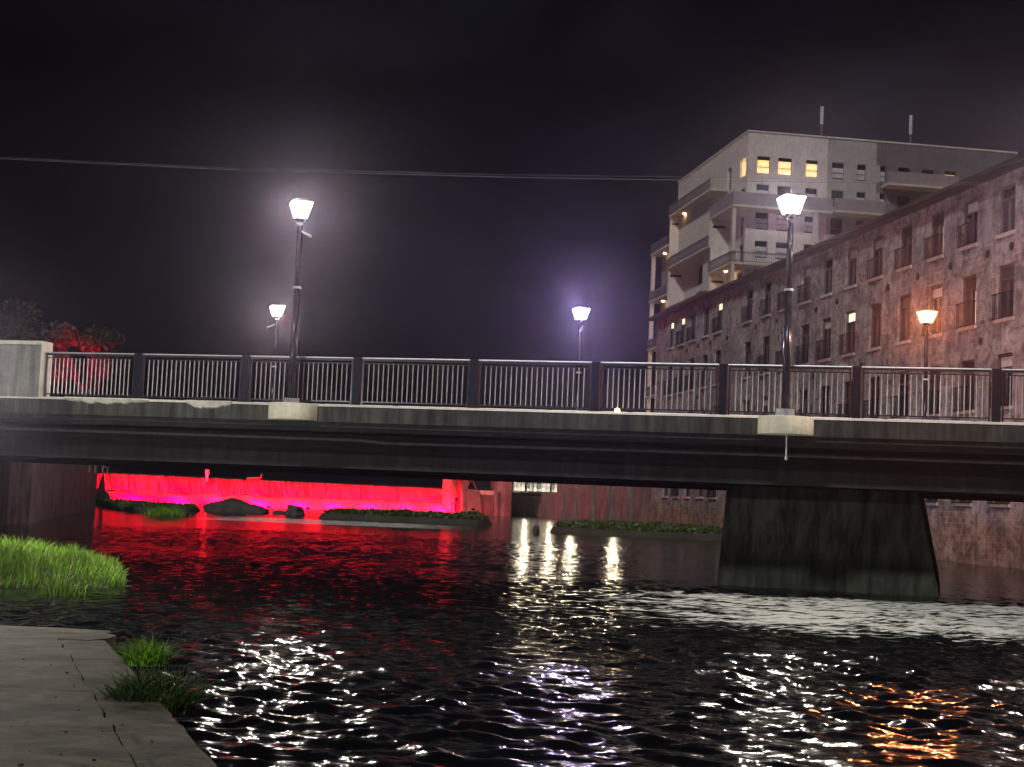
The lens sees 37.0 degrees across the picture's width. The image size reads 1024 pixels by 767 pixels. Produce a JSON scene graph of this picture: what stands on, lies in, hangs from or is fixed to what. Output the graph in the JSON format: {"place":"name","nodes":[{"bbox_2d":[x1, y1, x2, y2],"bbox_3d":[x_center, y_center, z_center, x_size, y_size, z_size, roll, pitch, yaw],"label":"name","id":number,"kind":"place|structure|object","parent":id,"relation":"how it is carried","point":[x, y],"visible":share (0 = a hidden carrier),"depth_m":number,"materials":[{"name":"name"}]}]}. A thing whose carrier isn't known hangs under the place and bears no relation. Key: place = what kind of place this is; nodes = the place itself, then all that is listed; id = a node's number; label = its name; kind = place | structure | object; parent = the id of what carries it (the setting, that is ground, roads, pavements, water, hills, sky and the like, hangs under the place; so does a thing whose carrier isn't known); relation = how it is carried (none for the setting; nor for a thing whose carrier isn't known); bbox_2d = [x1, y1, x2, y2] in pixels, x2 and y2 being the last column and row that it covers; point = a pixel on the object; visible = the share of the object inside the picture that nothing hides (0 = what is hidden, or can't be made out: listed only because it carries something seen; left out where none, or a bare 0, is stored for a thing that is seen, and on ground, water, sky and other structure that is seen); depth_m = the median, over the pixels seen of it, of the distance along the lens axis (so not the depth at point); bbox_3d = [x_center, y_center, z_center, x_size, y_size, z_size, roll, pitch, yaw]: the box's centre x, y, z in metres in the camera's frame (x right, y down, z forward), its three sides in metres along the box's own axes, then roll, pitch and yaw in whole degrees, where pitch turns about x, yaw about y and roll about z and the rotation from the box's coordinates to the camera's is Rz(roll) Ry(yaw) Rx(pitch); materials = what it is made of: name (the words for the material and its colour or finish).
{"place":"outdoors","nodes":[
{"label":"outdoors","id":0,"kind":"place"},
{"bbox_2d":[0,625,115,650],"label":"pavement","id":1,"kind":"structure","parent":0,"point":[70,634],"depth_m":15.37,"materials":[{"name":"concrete"}]},
{"bbox_2d":[0,534,130,595],"bbox_3d":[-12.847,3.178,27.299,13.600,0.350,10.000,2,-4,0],"label":"river bank ground","id":2,"kind":"structure","parent":0,"point":[43,574],"depth_m":25.63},
{"bbox_2d":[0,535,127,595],"bbox_3d":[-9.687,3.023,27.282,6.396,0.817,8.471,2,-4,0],"label":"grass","id":3,"kind":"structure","parent":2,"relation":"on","point":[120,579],"depth_m":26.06,"materials":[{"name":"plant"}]},
{"bbox_2d":[0,635,135,766],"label":"pavement","id":4,"kind":"structure","parent":0,"point":[37,715],"depth_m":10.03,"materials":[{"name":"concrete"}]},
{"bbox_2d":[11,659,159,766],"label":"grit","id":5,"kind":"object","parent":4,"relation":"on","point":[21,764],"visible":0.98,"depth_m":8.59,"materials":[{"name":"stone"}]},
{"bbox_2d":[59,640,216,766],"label":"pavement","id":6,"kind":"structure","parent":0,"point":[145,723],"depth_m":10.03,"materials":[{"name":"concrete"}]},
{"bbox_2d":[103,634,185,666],"bbox_3d":[-3.164,2.328,13.471,0.868,0.290,0.870,2,-4,0],"label":"weed clump","id":7,"kind":"object","parent":6,"relation":"on","point":[144,654],"visible":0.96,"depth_m":13.36,"materials":[{"name":"green plant"}]},
{"bbox_2d":[77,656,230,715],"bbox_3d":[-2.615,2.182,11.156,1.267,0.404,1.266,2,-4,0],"label":"weed clump","id":8,"kind":"object","parent":6,"relation":"on","point":[173,697],"visible":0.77,"depth_m":11.04,"materials":[{"name":"plant"}]},
{"bbox_2d":[96,502,199,512],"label":"gravel bar","id":9,"kind":"object","parent":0,"point":[141,509],"visible":0.17,"depth_m":93.57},
{"bbox_2d":[96,497,198,508],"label":"ground cover","id":10,"kind":"object","parent":9,"relation":"on","point":[134,503],"visible":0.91,"depth_m":96.02,"materials":[{"name":"plant"}]},
{"bbox_2d":[99,473,540,495],"bbox_3d":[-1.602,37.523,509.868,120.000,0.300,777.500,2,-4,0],"label":"river water","id":11,"kind":"structure","parent":0,"point":[524,494],"depth_m":151.22,"materials":[{"name":"black liquid"}]},
{"bbox_2d":[48,506,720,547],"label":"river water","id":12,"kind":"structure","parent":0,"point":[517,526],"depth_m":77.41,"materials":[{"name":"black liquid"}]},
{"bbox_2d":[139,506,190,515],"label":"grass tuft","id":13,"kind":"object","parent":12,"relation":"on","point":[163,511],"visible":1,"depth_m":83.14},
{"bbox_2d":[203,498,268,512],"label":"rock","id":14,"kind":"object","parent":12,"relation":"in","point":[233,505],"visible":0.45,"depth_m":103.60,"materials":[{"name":"stone"}]},
{"bbox_2d":[96,472,454,511],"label":"weir","id":15,"kind":"object","parent":12,"relation":"in","point":[273,494],"visible":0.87,"depth_m":129.22,"materials":[{"name":"concrete"}]},
{"bbox_2d":[283,504,304,514],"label":"rock","id":16,"kind":"object","parent":12,"relation":"in","point":[291,509],"visible":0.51,"depth_m":102.97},
{"bbox_2d":[442,479,511,515],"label":"sluice gatehouse","id":17,"kind":"object","parent":12,"relation":"in","point":[459,495],"visible":0.56,"depth_m":142.41,"materials":[{"name":"concrete"}]},
{"bbox_2d":[319,513,491,524],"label":"gravel bar","id":18,"kind":"object","parent":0,"point":[404,519],"visible":0.2,"depth_m":94.14,"materials":[{"name":"gravel"}]},
{"bbox_2d":[323,507,490,519],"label":"ground cover","id":19,"kind":"object","parent":18,"relation":"on","point":[472,515],"visible":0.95,"depth_m":95.24,"materials":[{"name":"plant"}]},
{"bbox_2d":[0,157,1012,183],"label":"overhead cable","id":20,"kind":"object","parent":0,"point":[505,174],"visible":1,"depth_m":41.73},
{"bbox_2d":[0,519,1023,766],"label":"river water","id":21,"kind":"structure","parent":0,"point":[342,649],"depth_m":18.29,"materials":[{"name":"black liquid"}]},
{"bbox_2d":[0,0,1023,491],"label":"sky","id":22,"kind":"structure","parent":0,"point":[173,259],"materials":[{"name":"black"}]},
{"bbox_2d":[511,496,519,513],"bbox_3d":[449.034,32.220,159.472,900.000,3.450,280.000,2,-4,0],"label":"bank ground","id":23,"kind":"structure","parent":0,"point":[515,504],"depth_m":201.27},
{"bbox_2d":[0,340,1023,596],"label":"bridge","id":24,"kind":"structure","parent":23,"relation":"on","point":[832,504],"depth_m":34.43,"materials":[{"name":"concrete"}]},
{"bbox_2d":[267,304,284,401],"bbox_3d":[-8.514,-0.419,54.351,0.607,4.830,0.510,4,-4,-17],"label":"street lamp","id":25,"kind":"object","parent":24,"relation":"attached to","point":[276,318],"visible":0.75,"depth_m":54.37,"materials":[{"name":"metal"}]},
{"bbox_2d":[282,199,313,402],"bbox_3d":[-4.850,-1.859,34.375,0.510,4.600,0.532,4,-4,-14],"label":"street lamp","id":26,"kind":"object","parent":24,"relation":"on","point":[294,334],"visible":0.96,"depth_m":34.31,"materials":[{"name":"metal"}]},
{"bbox_2d":[44,352,1023,421],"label":"bridge railing","id":27,"kind":"object","parent":24,"relation":"on","point":[357,379],"visible":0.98,"depth_m":33.11,"materials":[{"name":"metal"}]},
{"bbox_2d":[50,396,1023,422],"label":"bridge railing","id":28,"kind":"object","parent":24,"relation":"on","point":[614,411],"visible":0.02,"depth_m":50.70,"materials":[{"name":"paint"}]},
{"bbox_2d":[572,306,590,409],"bbox_3d":[2.232,-0.181,51.386,0.510,4.830,0.510,4,-4,-17],"label":"street lamp","id":29,"kind":"object","parent":24,"relation":"attached to","point":[580,321],"visible":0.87,"depth_m":51.39,"materials":[{"name":"metal"}]},
{"bbox_2d":[775,193,806,415],"bbox_3d":[5.684,-1.627,31.451,0.510,4.600,0.510,3,-4,-9],"label":"street lamp","id":30,"kind":"object","parent":24,"relation":"on","point":[784,409],"visible":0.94,"depth_m":31.38,"materials":[{"name":"metal"}]},
{"bbox_2d":[916,309,937,419],"bbox_3d":[13.124,0.061,48.380,0.608,4.830,0.510,4,-4,-17],"label":"street lamp","id":31,"kind":"object","parent":24,"relation":"on","point":[925,377],"visible":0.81,"depth_m":48.36,"materials":[{"name":"metal"}]},
{"bbox_2d":[513,482,556,492],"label":"terrace pavilion","id":32,"kind":"structure","parent":23,"relation":"on","point":[519,487],"depth_m":171.57,"materials":[{"name":"glass"}]},
{"bbox_2d":[515,482,556,491],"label":"window","id":33,"kind":"structure","parent":32,"relation":"in","point":[545,487],"depth_m":171.57,"materials":[{"name":"white glass"}]},
{"bbox_2d":[516,482,556,491],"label":"terrace railing","id":34,"kind":"object","parent":23,"relation":"on","point":[537,486],"visible":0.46,"depth_m":165.12,"materials":[{"name":"metal"}]},
{"bbox_2d":[519,484,650,522],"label":"river wall","id":35,"kind":"structure","parent":23,"relation":"on","point":[590,502],"depth_m":127.50,"materials":[{"name":"concrete"}]},
{"bbox_2d":[648,153,1023,568],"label":"mill building","id":36,"kind":"structure","parent":23,"relation":"on","point":[951,254],"depth_m":67.70,"materials":[{"name":"stone"}]},
{"bbox_2d":[663,367,671,396],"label":"window","id":37,"kind":"structure","parent":36,"relation":"in","point":[669,386],"depth_m":105.67,"materials":[{"name":"glass"}]},
{"bbox_2d":[666,321,673,350],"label":"window","id":38,"kind":"structure","parent":36,"relation":"in","point":[671,328],"depth_m":106.14,"materials":[{"name":"glass"}]},
{"bbox_2d":[670,488,678,497],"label":"window","id":39,"kind":"structure","parent":36,"relation":"in","point":[674,494],"depth_m":102.15,"materials":[{"name":"glass"}]},
{"bbox_2d":[674,362,682,394],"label":"window","id":40,"kind":"structure","parent":36,"relation":"in","point":[680,386],"depth_m":102.75,"materials":[{"name":"glass"}]},
{"bbox_2d":[675,317,684,346],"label":"window","id":41,"kind":"structure","parent":36,"relation":"in","point":[680,335],"depth_m":103.08,"materials":[{"name":"glass"}]},
{"bbox_2d":[684,359,693,391],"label":"window","id":42,"kind":"structure","parent":36,"relation":"in","point":[691,381],"depth_m":100.12,"materials":[{"name":"glass"}]},
{"bbox_2d":[686,312,695,342],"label":"window","id":43,"kind":"structure","parent":36,"relation":"in","point":[693,322],"depth_m":100.49,"materials":[{"name":"glass"}]},
{"bbox_2d":[697,354,707,389],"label":"window","id":44,"kind":"structure","parent":36,"relation":"in","point":[705,358],"depth_m":97.40,"materials":[{"name":"glass"}]},
{"bbox_2d":[701,307,708,338],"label":"window","id":45,"kind":"structure","parent":36,"relation":"in","point":[706,318],"depth_m":97.76,"materials":[{"name":"glass"}]},
{"bbox_2d":[706,490,716,498],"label":"window","id":46,"kind":"structure","parent":36,"relation":"in","point":[713,492],"depth_m":93.84,"materials":[{"name":"glass"}]},
{"bbox_2d":[712,350,720,386],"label":"window","id":47,"kind":"structure","parent":36,"relation":"in","point":[718,360],"depth_m":94.73,"materials":[{"name":"glass"}]},
{"bbox_2d":[712,301,722,334],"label":"window","id":48,"kind":"structure","parent":36,"relation":"in","point":[718,320],"depth_m":94.59,"materials":[{"name":"glass"}]},
{"bbox_2d":[742,341,750,379],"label":"window","id":49,"kind":"structure","parent":36,"relation":"in","point":[747,345],"depth_m":88.82,"materials":[{"name":"glass"}]},
{"bbox_2d":[741,289,752,324],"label":"window","id":50,"kind":"structure","parent":36,"relation":"in","point":[748,315],"depth_m":88.79,"materials":[{"name":"glass"}]},
{"bbox_2d":[757,336,769,375],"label":"window","id":51,"kind":"structure","parent":36,"relation":"in","point":[765,359],"depth_m":85.39,"materials":[{"name":"glass"}]},
{"bbox_2d":[761,396,767,414],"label":"window","id":52,"kind":"structure","parent":36,"relation":"in","point":[765,398],"depth_m":85.38,"materials":[{"name":"glass"}]},
{"bbox_2d":[759,282,770,318],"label":"window","id":53,"kind":"structure","parent":36,"relation":"in","point":[767,301],"depth_m":85.62,"materials":[{"name":"glass"}]},
{"bbox_2d":[775,332,783,370],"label":"window","id":54,"kind":"structure","parent":36,"relation":"in","point":[781,351],"depth_m":82.60,"materials":[{"name":"glass"}]},
{"bbox_2d":[777,276,785,312],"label":"window","id":55,"kind":"structure","parent":36,"relation":"in","point":[784,277],"depth_m":82.84,"materials":[{"name":"glass"}]},
{"bbox_2d":[795,389,806,415],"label":"window","id":56,"kind":"structure","parent":36,"relation":"in","point":[805,391],"depth_m":79.03,"materials":[{"name":"glass"}]},
{"bbox_2d":[795,324,808,364],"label":"window","id":57,"kind":"structure","parent":36,"relation":"in","point":[804,345],"depth_m":79.20,"materials":[{"name":"glass"}]},
{"bbox_2d":[797,265,810,305],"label":"window","id":58,"kind":"structure","parent":36,"relation":"in","point":[805,294],"depth_m":79.38,"materials":[{"name":"glass"}]},
{"bbox_2d":[816,318,830,362],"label":"window","id":59,"kind":"structure","parent":36,"relation":"in","point":[826,322],"depth_m":76.11,"materials":[{"name":"glass"}]},
{"bbox_2d":[820,385,828,416],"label":"window","id":60,"kind":"structure","parent":36,"relation":"in","point":[823,389],"depth_m":76.24,"materials":[{"name":"glass"}]},
{"bbox_2d":[820,256,832,298],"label":"window","id":61,"kind":"structure","parent":36,"relation":"in","point":[829,261],"depth_m":76.64,"materials":[{"name":"glass"}]},
{"bbox_2d":[837,381,851,417],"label":"window","id":62,"kind":"structure","parent":36,"relation":"in","point":[846,396],"depth_m":73.18,"materials":[{"name":"paint"}]},
{"bbox_2d":[839,310,854,357],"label":"window","id":63,"kind":"structure","parent":36,"relation":"in","point":[850,329],"depth_m":73.00,"materials":[{"name":"glass"}]},
{"bbox_2d":[843,247,856,290],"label":"window","id":64,"kind":"structure","parent":36,"relation":"in","point":[852,253],"depth_m":73.50,"materials":[{"name":"glass"}]},
{"bbox_2d":[863,376,879,417],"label":"window","id":65,"kind":"structure","parent":36,"relation":"in","point":[872,383],"depth_m":69.68,"materials":[{"name":"glass"}]},
{"bbox_2d":[866,303,880,351],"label":"window","id":66,"kind":"structure","parent":36,"relation":"in","point":[876,308],"depth_m":70.22,"materials":[{"name":"glass"}]},
{"bbox_2d":[866,236,882,281],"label":"window","id":67,"kind":"structure","parent":36,"relation":"in","point":[877,258],"depth_m":70.39,"materials":[{"name":"glass"}]},
{"bbox_2d":[890,371,908,418],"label":"window","id":68,"kind":"structure","parent":36,"relation":"in","point":[902,376],"depth_m":66.52,"materials":[{"name":"glass"}]},
{"bbox_2d":[894,224,911,272],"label":"window","id":69,"kind":"structure","parent":36,"relation":"in","point":[904,260],"depth_m":67.14,"materials":[{"name":"glass"}]},
{"bbox_2d":[895,294,910,345],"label":"window","id":70,"kind":"structure","parent":36,"relation":"in","point":[905,301],"depth_m":67.06,"materials":[{"name":"glass"}]},
{"bbox_2d":[920,365,940,417],"bbox_3d":[17.437,0.339,63.405,0.430,2.130,1.480,3,-4,-9],"label":"window","id":71,"kind":"structure","parent":36,"relation":"in","point":[931,377],"depth_m":63.41,"materials":[{"name":"glass"}]},
{"bbox_2d":[924,498,937,505],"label":"window","id":72,"kind":"structure","parent":36,"relation":"in","point":[934,502],"depth_m":62.70,"materials":[{"name":"paint"}]},
{"bbox_2d":[922,284,941,338],"bbox_3d":[17.580,-3.003,63.654,0.430,2.180,1.480,3,-4,-9],"label":"window","id":73,"kind":"structure","parent":36,"relation":"in","point":[936,291],"depth_m":63.72,"materials":[{"name":"glass"}]},
{"bbox_2d":[924,211,943,262],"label":"window","id":74,"kind":"structure","parent":36,"relation":"in","point":[936,240],"depth_m":63.97,"materials":[{"name":"glass"}]},
{"bbox_2d":[951,500,972,506],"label":"window","id":75,"kind":"structure","parent":36,"relation":"in","point":[969,503],"depth_m":59.95,"materials":[{"name":"paint"}]},
{"bbox_2d":[953,359,974,414],"bbox_3d":[17.927,0.134,60.371,0.430,2.130,1.480,3,-4,-9],"label":"window","id":76,"kind":"structure","parent":36,"relation":"in","point":[970,363],"depth_m":60.40,"materials":[{"name":"glass"}]},
{"bbox_2d":[955,274,976,331],"bbox_3d":[18.070,-3.208,60.620,0.430,2.180,1.480,3,-4,-9],"label":"window","id":77,"kind":"structure","parent":36,"relation":"in","point":[969,283],"depth_m":60.70,"materials":[{"name":"glass"}]},
{"bbox_2d":[956,198,977,250],"bbox_3d":[18.204,-6.347,60.854,0.430,1.980,1.480,3,-4,-9],"label":"window","id":78,"kind":"structure","parent":36,"relation":"in","point":[971,207],"depth_m":60.92,"materials":[{"name":"paint"}]},
{"bbox_2d":[987,501,1010,507],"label":"window","id":79,"kind":"structure","parent":36,"relation":"in","point":[996,503],"depth_m":56.88,"materials":[{"name":"paint"}]},
{"bbox_2d":[990,352,1012,409],"bbox_3d":[18.421,-0.069,57.351,0.430,2.130,1.480,3,-4,-9],"label":"window","id":80,"kind":"structure","parent":36,"relation":"in","point":[1004,360],"depth_m":57.36,"materials":[{"name":"glass"}]},
{"bbox_2d":[990,263,1013,323],"bbox_3d":[18.564,-3.412,57.600,0.430,2.180,1.480,3,-4,-9],"label":"window","id":81,"kind":"structure","parent":36,"relation":"in","point":[1005,295],"depth_m":57.71,"materials":[{"name":"glass"}]},
{"bbox_2d":[995,182,1015,238],"bbox_3d":[18.772,-6.546,57.845,0.280,1.980,1.480,3,-4,-9],"label":"window","id":82,"kind":"structure","parent":36,"relation":"in","point":[1008,193],"depth_m":58.10,"materials":[{"name":"glass"}]},
{"bbox_2d":[10,159,1023,184],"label":"overhead cable","id":83,"kind":"object","parent":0,"point":[527,177],"visible":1,"depth_m":40.51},
{"bbox_2d":[549,527,721,540],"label":"gravel bar","id":84,"kind":"object","parent":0,"point":[634,533],"visible":0.13,"depth_m":80.56,"materials":[{"name":"gravel"}]},
{"bbox_2d":[552,519,722,533],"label":"ground cover","id":85,"kind":"object","parent":84,"relation":"on","point":[658,526],"visible":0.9,"depth_m":82.29,"materials":[{"name":"plant"}]},
{"bbox_2d":[645,106,1017,411],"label":"apartment tower","id":86,"kind":"structure","parent":0,"point":[723,230],"depth_m":161.13,"materials":[{"name":"paint"}]},
{"bbox_2d":[699,266,702,284],"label":"window","id":87,"kind":"structure","parent":86,"relation":"in","point":[700,268],"depth_m":175.49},
{"bbox_2d":[755,241,766,257],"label":"window","id":88,"kind":"structure","parent":86,"relation":"in","point":[760,246],"depth_m":159.10,"materials":[{"name":"glass"}]},
{"bbox_2d":[755,212,767,229],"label":"window","id":89,"kind":"structure","parent":86,"relation":"in","point":[761,222],"depth_m":159.30,"materials":[{"name":"glass"}]},
{"bbox_2d":[756,184,768,193],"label":"window","id":90,"kind":"structure","parent":86,"relation":"in","point":[760,188],"depth_m":159.57,"materials":[{"name":"glass"}]},
{"bbox_2d":[757,156,769,173],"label":"window","id":91,"kind":"structure","parent":86,"relation":"in","point":[763,163],"depth_m":159.72,"materials":[{"name":"glass"}]},
{"bbox_2d":[776,242,786,258],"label":"window","id":92,"kind":"structure","parent":86,"relation":"in","point":[781,248],"depth_m":159.45,"materials":[{"name":"glass"}]},
{"bbox_2d":[776,214,787,230],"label":"window","id":93,"kind":"structure","parent":86,"relation":"in","point":[781,222],"depth_m":159.65,"materials":[{"name":"glass"}]},
{"bbox_2d":[777,186,790,194],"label":"window","id":94,"kind":"structure","parent":86,"relation":"in","point":[781,190],"depth_m":159.92,"materials":[{"name":"glass"}]},
{"bbox_2d":[778,158,791,174],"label":"window","id":95,"kind":"structure","parent":86,"relation":"in","point":[784,164],"depth_m":160.11,"materials":[{"name":"glass"}]},
{"bbox_2d":[804,216,812,232],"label":"window","id":96,"kind":"structure","parent":86,"relation":"in","point":[808,224],"depth_m":160.11,"materials":[{"name":"glass"}]},
{"bbox_2d":[805,188,816,196],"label":"window","id":97,"kind":"structure","parent":86,"relation":"in","point":[810,192],"depth_m":160.39,"materials":[{"name":"glass"}]},
{"bbox_2d":[806,160,817,176],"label":"window","id":98,"kind":"structure","parent":86,"relation":"in","point":[811,166],"depth_m":160.54,"materials":[{"name":"glass"}]},
{"bbox_2d":[830,218,841,234],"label":"window","id":99,"kind":"structure","parent":86,"relation":"in","point":[836,224],"depth_m":160.58,"materials":[{"name":"glass"}]},
{"bbox_2d":[831,190,842,206],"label":"window","id":100,"kind":"structure","parent":86,"relation":"in","point":[834,193],"depth_m":160.82,"materials":[{"name":"glass"}]},
{"bbox_2d":[832,162,843,179],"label":"window","id":101,"kind":"structure","parent":86,"relation":"in","point":[837,168],"depth_m":161.02,"materials":[{"name":"glass"}]},
{"bbox_2d":[856,192,864,199],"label":"window","id":102,"kind":"structure","parent":86,"relation":"in","point":[860,195],"depth_m":161.25,"materials":[{"name":"glass"}]},
{"bbox_2d":[857,164,865,180],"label":"window","id":103,"kind":"structure","parent":86,"relation":"in","point":[861,169],"depth_m":161.41,"materials":[{"name":"glass"}]},
{"bbox_2d":[880,166,884,182],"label":"window","id":104,"kind":"structure","parent":86,"relation":"in","point":[882,168],"depth_m":161.80,"materials":[{"name":"glass"}]},
{"bbox_2d":[897,195,908,207],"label":"window","id":105,"kind":"structure","parent":86,"relation":"in","point":[902,200],"depth_m":161.96,"materials":[{"name":"glass"}]},
{"bbox_3d":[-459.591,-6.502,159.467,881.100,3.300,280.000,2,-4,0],"label":"bank ground","id":106,"kind":"structure","parent":0,"visible":0},
{"bbox_2d":[0,296,46,340],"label":"broadleaf tree","id":107,"kind":"object","parent":106,"relation":"on","point":[15,333],"visible":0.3,"depth_m":112.49,"materials":[{"name":"green plant"}]},
{"bbox_2d":[9,462,97,523],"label":"river wall","id":108,"kind":"structure","parent":106,"relation":"on","point":[42,491],"depth_m":67.44,"materials":[{"name":"concrete"}]},
{"bbox_2d":[40,320,128,397],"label":"broadleaf tree","id":109,"kind":"object","parent":106,"relation":"on","point":[90,340],"visible":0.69,"depth_m":109.04,"materials":[{"name":"red plant"}]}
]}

